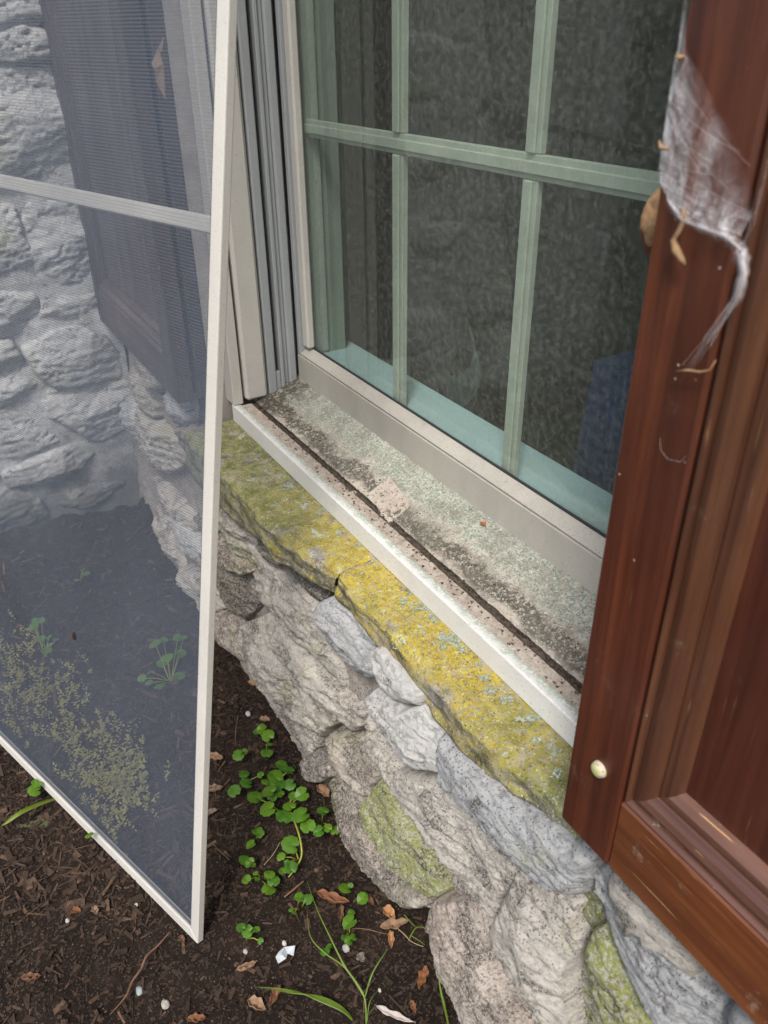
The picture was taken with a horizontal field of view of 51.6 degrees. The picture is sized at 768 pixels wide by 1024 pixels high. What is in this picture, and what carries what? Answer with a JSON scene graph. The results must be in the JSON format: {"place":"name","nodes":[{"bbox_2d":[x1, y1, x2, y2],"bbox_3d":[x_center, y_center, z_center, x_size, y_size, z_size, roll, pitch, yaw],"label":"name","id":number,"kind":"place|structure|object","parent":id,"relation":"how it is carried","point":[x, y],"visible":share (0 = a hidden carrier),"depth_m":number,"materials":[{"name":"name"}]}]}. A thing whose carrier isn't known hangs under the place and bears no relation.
{"place":"outdoors","nodes":[
{"label":"outdoors","id":0,"kind":"place"},
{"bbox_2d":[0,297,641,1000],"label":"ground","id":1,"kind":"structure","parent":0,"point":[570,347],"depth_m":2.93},
{"bbox_2d":[0,0,140,533],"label":"return wall","id":2,"kind":"structure","parent":1,"relation":"on","point":[105,500],"depth_m":1.73,"materials":[{"name":"grey stone"}]},
{"bbox_2d":[0,497,457,1023],"bbox_3d":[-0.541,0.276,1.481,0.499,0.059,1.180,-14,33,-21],"label":"mulch","id":3,"kind":"object","parent":1,"relation":"on","point":[28,883],"visible":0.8,"depth_m":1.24,"materials":[{"name":"brown wood"}]},
{"bbox_2d":[1,798,54,825],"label":"broad blade","id":4,"kind":"object","parent":3,"relation":"on","point":[22,811],"visible":1,"depth_m":1.18,"materials":[{"name":"green plant"}]},
{"bbox_2d":[21,971,41,981],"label":"dead leaf","id":5,"kind":"object","parent":3,"relation":"on","point":[29,976],"visible":1,"depth_m":0.99,"materials":[{"name":"brown plant"}]},
{"bbox_2d":[27,779,41,796],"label":"heart leaf weed","id":6,"kind":"object","parent":3,"relation":"on","point":[33,788],"visible":1,"depth_m":1.22,"materials":[{"name":"green plant"}]},
{"bbox_2d":[29,617,58,658],"bbox_3d":[-0.653,0.247,1.535,0.041,0.047,0.138,-19,35,-29],"label":"heart leaf weed","id":7,"kind":"object","parent":3,"relation":"on","point":[44,650],"visible":0.84,"depth_m":1.53,"materials":[{"name":"green plant"}]},
{"bbox_2d":[71,906,80,913],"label":"dead leaf","id":8,"kind":"object","parent":3,"relation":"on","point":[76,909],"visible":1,"depth_m":1.06,"materials":[{"name":"brown plant"}]},
{"bbox_2d":[74,568,89,582],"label":"heart leaf weed","id":9,"kind":"object","parent":3,"relation":"on","point":[84,573],"visible":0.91,"depth_m":1.69,"materials":[{"name":"green plant"}]},
{"bbox_2d":[0,609,169,843],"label":"ground cover","id":10,"kind":"object","parent":3,"relation":"on","point":[124,772],"visible":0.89,"depth_m":1.29,"materials":[{"name":"green plant"}]},
{"bbox_2d":[85,832,93,837],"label":"heart leaf weed","id":11,"kind":"object","parent":3,"relation":"on","point":[90,834],"visible":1,"depth_m":1.14,"materials":[{"name":"green plant"}]},
{"bbox_2d":[91,905,98,913],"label":"dead leaf","id":12,"kind":"object","parent":3,"relation":"on","point":[94,908],"visible":1,"depth_m":1.06,"materials":[{"name":"brown plant"}]},
{"bbox_2d":[0,516,232,931],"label":"straw bits","id":13,"kind":"object","parent":3,"relation":"on","point":[162,858],"visible":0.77,"depth_m":1.19,"materials":[{"name":"brown plant"}]},
{"bbox_2d":[0,0,237,942],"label":"insect screen","id":14,"kind":"object","parent":3,"relation":"on","point":[215,224],"visible":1,"depth_m":0.83,"materials":[{"name":"metal"}]},
{"bbox_2d":[151,36,165,99],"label":"dangling leaf","id":15,"kind":"object","parent":14,"relation":"hanging from","point":[160,64],"visible":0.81,"depth_m":0.73,"materials":[{"name":"grey"}]},
{"bbox_2d":[136,986,141,995],"bbox_3d":[-0.303,0.593,0.983,0.009,0.008,0.012,-17,34,-25],"label":"pebble","id":16,"kind":"object","parent":3,"relation":"on","point":[138,990],"visible":1,"depth_m":0.98,"materials":[{"name":"grey stone"}]},
{"bbox_2d":[109,932,169,1014],"bbox_3d":[-0.304,0.572,0.989,0.010,0.003,0.112,12,33,20],"label":"twig","id":17,"kind":"object","parent":3,"relation":"on","point":[142,966],"visible":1,"depth_m":0.99,"materials":[{"name":"brown wood"}]},
{"bbox_2d":[137,634,187,688],"bbox_3d":[-0.407,0.277,1.460,0.088,0.050,0.165,-6,31,-10],"label":"heart leaf weed","id":18,"kind":"object","parent":3,"relation":"on","point":[164,659],"visible":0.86,"depth_m":1.45,"materials":[{"name":"green plant"}]},
{"bbox_2d":[161,999,169,1009],"bbox_3d":[-0.265,0.598,0.964,0.010,0.008,0.012,-17,34,-25],"label":"pebble","id":19,"kind":"object","parent":3,"relation":"on","point":[165,1004],"visible":1,"depth_m":0.96,"materials":[{"name":"grey stone"}]},
{"bbox_2d":[178,935,184,942],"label":"dead leaf","id":20,"kind":"object","parent":3,"relation":"on","point":[182,938],"visible":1,"depth_m":1.03,"materials":[{"name":"brown plant"}]},
{"bbox_2d":[187,1012,205,1022],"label":"dead leaf","id":21,"kind":"object","parent":3,"relation":"on","point":[195,1017],"visible":1,"depth_m":0.94,"materials":[{"name":"brown plant"}]},
{"bbox_2d":[208,808,217,814],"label":"dead leaf","id":22,"kind":"object","parent":3,"relation":"on","point":[211,810],"visible":0.73,"depth_m":1.21,"materials":[{"name":"brown plant"}]},
{"bbox_2d":[209,783,223,791],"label":"dead leaf","id":23,"kind":"object","parent":3,"relation":"on","point":[214,787],"visible":0.85,"depth_m":1.23,"materials":[{"name":"brown plant"}]},
{"bbox_2d":[210,752,223,760],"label":"dead leaf","id":24,"kind":"object","parent":3,"relation":"on","point":[215,756],"visible":0.83,"depth_m":1.29,"materials":[{"name":"brown plant"}]},
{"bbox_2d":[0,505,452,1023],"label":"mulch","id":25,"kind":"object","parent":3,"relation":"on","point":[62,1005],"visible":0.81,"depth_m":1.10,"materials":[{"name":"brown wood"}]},
{"bbox_2d":[117,1011,125,1023],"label":"twig","id":26,"kind":"object","parent":25,"relation":"on","point":[121,1017],"visible":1,"depth_m":0.94,"materials":[{"name":"brown wood"}]},
{"bbox_2d":[276,946,294,963],"bbox_3d":[-0.124,0.559,1.004,0.027,0.010,0.016,-17,34,-25],"label":"plastic scrap","id":27,"kind":"object","parent":25,"relation":"on","point":[281,955],"visible":1,"depth_m":1.00,"materials":[{"name":"white plastic"}]},
{"bbox_2d":[288,822,302,876],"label":"leaf stalk","id":28,"kind":"object","parent":25,"relation":"on","point":[300,846],"visible":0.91,"depth_m":1.12,"materials":[{"name":"green plant"}]},
{"bbox_2d":[0,522,455,1023],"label":"straw bits","id":29,"kind":"object","parent":3,"relation":"on","point":[398,1005],"visible":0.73,"depth_m":1.06,"materials":[{"name":"brown plant"}]},
{"bbox_2d":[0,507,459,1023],"bbox_3d":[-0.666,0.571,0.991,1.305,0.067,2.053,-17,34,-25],"label":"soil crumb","id":30,"kind":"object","parent":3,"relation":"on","point":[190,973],"visible":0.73,"depth_m":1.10,"materials":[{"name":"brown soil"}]},
{"bbox_2d":[232,748,247,760],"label":"heart leaf weed","id":31,"kind":"object","parent":3,"relation":"on","point":[237,755],"visible":1,"depth_m":1.26,"materials":[{"name":"green plant"}]},
{"bbox_2d":[227,770,263,797],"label":"heart leaf weed","id":32,"kind":"object","parent":3,"relation":"on","point":[233,790],"visible":1,"depth_m":1.22,"materials":[{"name":"green plant"}]},
{"bbox_2d":[238,855,255,867],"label":"heart leaf weed","id":33,"kind":"object","parent":3,"relation":"on","point":[246,861],"visible":1,"depth_m":1.10,"materials":[{"name":"green plant"}]},
{"bbox_2d":[236,960,257,971],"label":"dead leaf","id":34,"kind":"object","parent":3,"relation":"on","point":[245,966],"visible":1,"depth_m":0.99,"materials":[{"name":"brown plant"}]},
{"bbox_2d":[236,923,263,944],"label":"heart leaf weed","id":35,"kind":"object","parent":3,"relation":"on","point":[244,930],"visible":1,"depth_m":1.02,"materials":[{"name":"green plant"}]},
{"bbox_2d":[246,827,263,848],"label":"heart leaf weed","id":36,"kind":"object","parent":3,"relation":"on","point":[258,832],"visible":1,"depth_m":1.15,"materials":[{"name":"green plant"}]},
{"bbox_2d":[247,994,265,1010],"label":"dead leaf","id":37,"kind":"object","parent":3,"relation":"on","point":[255,1002],"visible":1,"depth_m":0.96,"materials":[{"name":"brown plant"}]},
{"bbox_2d":[241,871,279,894],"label":"heart leaf weed","id":38,"kind":"object","parent":3,"relation":"on","point":[272,880],"visible":1,"depth_m":1.07,"materials":[{"name":"green plant"}]},
{"bbox_2d":[253,724,274,756],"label":"heart leaf weed","id":39,"kind":"object","parent":3,"relation":"on","point":[267,735],"visible":1,"depth_m":1.30,"materials":[{"name":"green plant"}]},
{"bbox_2d":[259,715,270,721],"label":"dead leaf","id":40,"kind":"object","parent":3,"relation":"on","point":[265,718],"visible":1,"depth_m":1.36,"materials":[{"name":"brown plant"}]},
{"bbox_2d":[269,985,280,1005],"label":"dead leaf","id":41,"kind":"object","parent":3,"relation":"on","point":[275,995],"visible":1,"depth_m":0.97,"materials":[{"name":"brown plant"}]},
{"bbox_2d":[258,760,295,801],"bbox_3d":[-0.165,0.418,1.216,0.050,0.048,0.081,20,36,31],"label":"heart leaf weed","id":42,"kind":"object","parent":3,"relation":"on","point":[276,782],"visible":0.96,"depth_m":1.22,"materials":[{"name":"green plant"}]},
{"bbox_2d":[247,786,309,823],"bbox_3d":[-0.153,0.445,1.163,0.091,0.055,0.076,-5,31,-8],"label":"heart leaf weed","id":43,"kind":"object","parent":3,"relation":"on","point":[286,815],"visible":1,"depth_m":1.17,"materials":[{"name":"green plant"}]},
{"bbox_2d":[276,835,301,874],"bbox_3d":[-0.133,0.486,1.116,0.032,0.032,0.064,2,31,4],"label":"heart leaf weed","id":44,"kind":"object","parent":3,"relation":"on","point":[290,843],"visible":1,"depth_m":1.12,"materials":[{"name":"green plant"}]},
{"bbox_2d":[284,880,303,897],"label":"twig","id":45,"kind":"object","parent":3,"relation":"on","point":[294,888],"visible":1,"depth_m":1.08,"materials":[{"name":"brown wood"}]},
{"bbox_2d":[288,892,312,913],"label":"heart leaf weed","id":46,"kind":"object","parent":3,"relation":"on","point":[307,899],"visible":0.99,"depth_m":1.05,"materials":[{"name":"green plant"}]},
{"bbox_2d":[264,987,353,1021],"bbox_3d":[-0.095,0.586,0.955,0.133,0.022,0.009,9,32,15],"label":"blade","id":47,"kind":"object","parent":3,"relation":"on","point":[328,1002],"visible":1,"depth_m":0.94,"materials":[{"name":"green plant"}]},
{"bbox_2d":[300,807,338,836],"bbox_3d":[-0.093,0.458,1.145,0.041,0.044,0.054,26,40,37],"label":"heart leaf weed","id":48,"kind":"object","parent":3,"relation":"on","point":[306,826],"visible":0.99,"depth_m":1.13,"materials":[{"name":"green plant"}]},
{"bbox_2d":[316,784,329,796],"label":"dead leaf","id":49,"kind":"object","parent":3,"relation":"on","point":[323,789],"visible":1,"depth_m":1.22,"materials":[{"name":"brown plant"}]},
{"bbox_2d":[320,943,331,955],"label":"heart leaf weed","id":50,"kind":"object","parent":3,"relation":"on","point":[327,948],"visible":1,"depth_m":0.99,"materials":[{"name":"green plant"}]},
{"bbox_2d":[316,889,349,903],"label":"dead leaf","id":51,"kind":"object","parent":3,"relation":"on","point":[331,897],"visible":1,"depth_m":1.07,"materials":[{"name":"brown plant"}]},
{"bbox_2d":[338,905,343,921],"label":"dead leaf","id":52,"kind":"object","parent":3,"relation":"on","point":[341,913],"visible":1,"depth_m":1.05,"materials":[{"name":"brown plant"}]},
{"bbox_2d":[342,944,349,952],"bbox_3d":[-0.049,0.561,1.020,0.009,0.007,0.012,-17,34,-25],"label":"pebble","id":53,"kind":"object","parent":3,"relation":"on","point":[346,948],"visible":1,"depth_m":1.02,"materials":[{"name":"white stone"}]},
{"bbox_2d":[338,882,353,892],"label":"heart leaf weed","id":54,"kind":"object","parent":3,"relation":"on","point":[344,887],"visible":1,"depth_m":1.07,"materials":[{"name":"green plant"}]},
{"bbox_2d":[307,882,387,1023],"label":"grass tuft","id":55,"kind":"object","parent":3,"relation":"on","point":[357,985],"visible":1,"depth_m":0.96,"materials":[{"name":"green plant"}]},
{"bbox_2d":[341,909,356,945],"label":"heart leaf weed","id":56,"kind":"object","parent":3,"relation":"on","point":[348,922],"visible":1,"depth_m":1.02,"materials":[{"name":"green plant"}]},
{"bbox_2d":[356,952,365,961],"bbox_3d":[-0.029,0.565,1.008,0.012,0.008,0.012,1,31,3],"label":"pebble","id":57,"kind":"object","parent":3,"relation":"on","point":[361,957],"visible":1,"depth_m":1.01,"materials":[{"name":"grey stone"}]},
{"bbox_2d":[357,892,367,904],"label":"heart leaf weed","id":58,"kind":"object","parent":3,"relation":"on","point":[362,898],"visible":1,"depth_m":1.06,"materials":[{"name":"green plant"}]},
{"bbox_2d":[352,928,386,933],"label":"twig","id":59,"kind":"object","parent":3,"relation":"on","point":[369,929],"visible":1,"depth_m":1.03,"materials":[{"name":"brown wood"}]},
{"bbox_2d":[368,895,373,904],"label":"dead leaf","id":60,"kind":"object","parent":3,"relation":"on","point":[370,899],"visible":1,"depth_m":1.07,"materials":[{"name":"brown plant"}]},
{"bbox_2d":[382,904,394,917],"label":"dead leaf","id":61,"kind":"object","parent":3,"relation":"on","point":[388,910],"visible":1,"depth_m":1.05,"materials":[{"name":"orange plant"}]},
{"bbox_2d":[388,930,394,947],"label":"dead leaf","id":62,"kind":"object","parent":3,"relation":"on","point":[391,938],"visible":1,"depth_m":1.02,"materials":[{"name":"brown plant"}]},
{"bbox_2d":[374,1004,414,1022],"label":"white leaf","id":63,"kind":"object","parent":3,"relation":"on","point":[385,1010],"visible":1,"depth_m":0.94,"materials":[{"name":"white plant"}]},
{"bbox_2d":[380,917,409,929],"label":"dead leaf","id":64,"kind":"object","parent":3,"relation":"on","point":[390,922],"visible":1,"depth_m":1.04,"materials":[{"name":"brown plant"}]},
{"bbox_2d":[410,1000,416,1012],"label":"dead leaf","id":65,"kind":"object","parent":3,"relation":"on","point":[413,1005],"visible":1,"depth_m":0.95,"materials":[{"name":"brown plant"}]},
{"bbox_2d":[404,915,424,944],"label":"grass tuft","id":66,"kind":"object","parent":3,"relation":"on","point":[414,930],"visible":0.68,"depth_m":1.02,"materials":[{"name":"green plant"}]},
{"bbox_2d":[417,965,428,988],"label":"dead leaf","id":67,"kind":"object","parent":3,"relation":"on","point":[423,973],"visible":1,"depth_m":0.98,"materials":[{"name":"brown plant"}]},
{"bbox_2d":[438,974,448,1023],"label":"grass tuft","id":68,"kind":"object","parent":3,"relation":"on","point":[443,1002],"visible":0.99,"depth_m":0.93,"materials":[{"name":"green plant"}]},
{"bbox_2d":[119,0,755,1023],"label":"stone wall","id":69,"kind":"structure","parent":1,"relation":"on","point":[537,914],"depth_m":0.89,"materials":[{"name":"grey stone"}]},
{"bbox_2d":[39,0,194,403],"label":"shutter","id":70,"kind":"object","parent":69,"relation":"attached to","point":[132,259],"visible":0.89,"depth_m":1.35,"materials":[{"name":"brown wood"}]},
{"bbox_2d":[183,419,581,838],"bbox_3d":[-0.055,0.094,1.035,0.115,0.087,0.972,-17,34,-25],"label":"stone ledge","id":71,"kind":"object","parent":69,"relation":"on","point":[294,530],"visible":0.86,"depth_m":0.91,"materials":[{"name":"yellow stone"}]},
{"bbox_2d":[251,458,562,778],"bbox_3d":[-0.026,0.077,0.978,0.080,0.003,0.730,-17,34,-25],"label":"lichen","id":72,"kind":"object","parent":71,"relation":"on","point":[509,698],"visible":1,"depth_m":0.86},
{"bbox_2d":[140,0,662,746],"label":"window","id":73,"kind":"structure","parent":69,"relation":"attached to","point":[450,472],"depth_m":1.09,"materials":[{"name":"plastic"}]},
{"bbox_2d":[253,390,581,701],"bbox_3d":[0.017,0.007,1.028,0.072,0.021,0.932,-17,34,-25],"label":"sill debris","id":74,"kind":"object","parent":73,"relation":"on","point":[464,588],"visible":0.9,"depth_m":0.96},
{"bbox_2d":[562,0,767,1023],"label":"shutter","id":75,"kind":"object","parent":69,"relation":"attached to","point":[665,812],"visible":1,"depth_m":0.45,"materials":[{"name":"brown wood"}]},
{"bbox_2d":[639,187,660,256],"bbox_3d":[0.148,-0.152,0.423,0.019,0.039,0.035,-17,34,-25],"label":"dead leaf","id":76,"kind":"object","parent":75,"relation":"attached to","point":[648,220],"visible":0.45,"depth_m":0.42,"materials":[{"name":"brown plant"}]},
{"bbox_2d":[659,34,767,461],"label":"cobweb","id":77,"kind":"object","parent":75,"relation":"attached to","point":[725,222],"visible":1,"depth_m":0.37,"materials":[{"name":"white fabric"}]},
{"bbox_2d":[658,140,669,149],"bbox_3d":[0.132,-0.172,0.373,0.002,0.004,0.008,-17,34,-25],"label":"web debris","id":78,"kind":"object","parent":77,"relation":"attached to","point":[661,147],"visible":1,"depth_m":0.37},
{"bbox_2d":[670,207,686,265],"bbox_3d":[0.141,-0.132,0.378,0.004,0.026,0.012,-17,34,-25],"label":"seed husk","id":79,"kind":"object","parent":77,"relation":"hanging from","point":[677,252],"visible":1,"depth_m":0.38,"materials":[{"name":"beige plant"}]},
{"bbox_2d":[675,54,684,60],"bbox_3d":[0.132,-0.203,0.354,0.003,0.003,0.006,-17,34,-25],"label":"web debris","id":80,"kind":"object","parent":77,"relation":"attached to","point":[680,57],"visible":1,"depth_m":0.35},
{"bbox_2d":[676,360,715,372],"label":"dry stem","id":81,"kind":"object","parent":77,"relation":"attached to","point":[693,371],"visible":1,"depth_m":0.39,"materials":[{"name":"brown plant"}]},
{"bbox_2d":[334,0,690,347],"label":"room walls","id":82,"kind":"structure","parent":0,"point":[615,72],"depth_m":3.01,"materials":[{"name":"grey paint"}]},
{"bbox_2d":[445,327,480,406],"bbox_3d":[0.155,-0.272,1.531,0.016,0.172,0.095,-21,36,-30],"label":"curved strap","id":83,"kind":"object","parent":82,"relation":"attached to","point":[462,389],"visible":0.91,"depth_m":1.53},
{"bbox_2d":[572,351,634,494],"bbox_3d":[0.544,0.313,1.427,0.320,1.200,0.530,-17,34,-25],"label":"storage box","id":84,"kind":"object","parent":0,"point":[597,452],"visible":0.04,"depth_m":1.22,"materials":[{"name":"blue fabric"}]}
]}

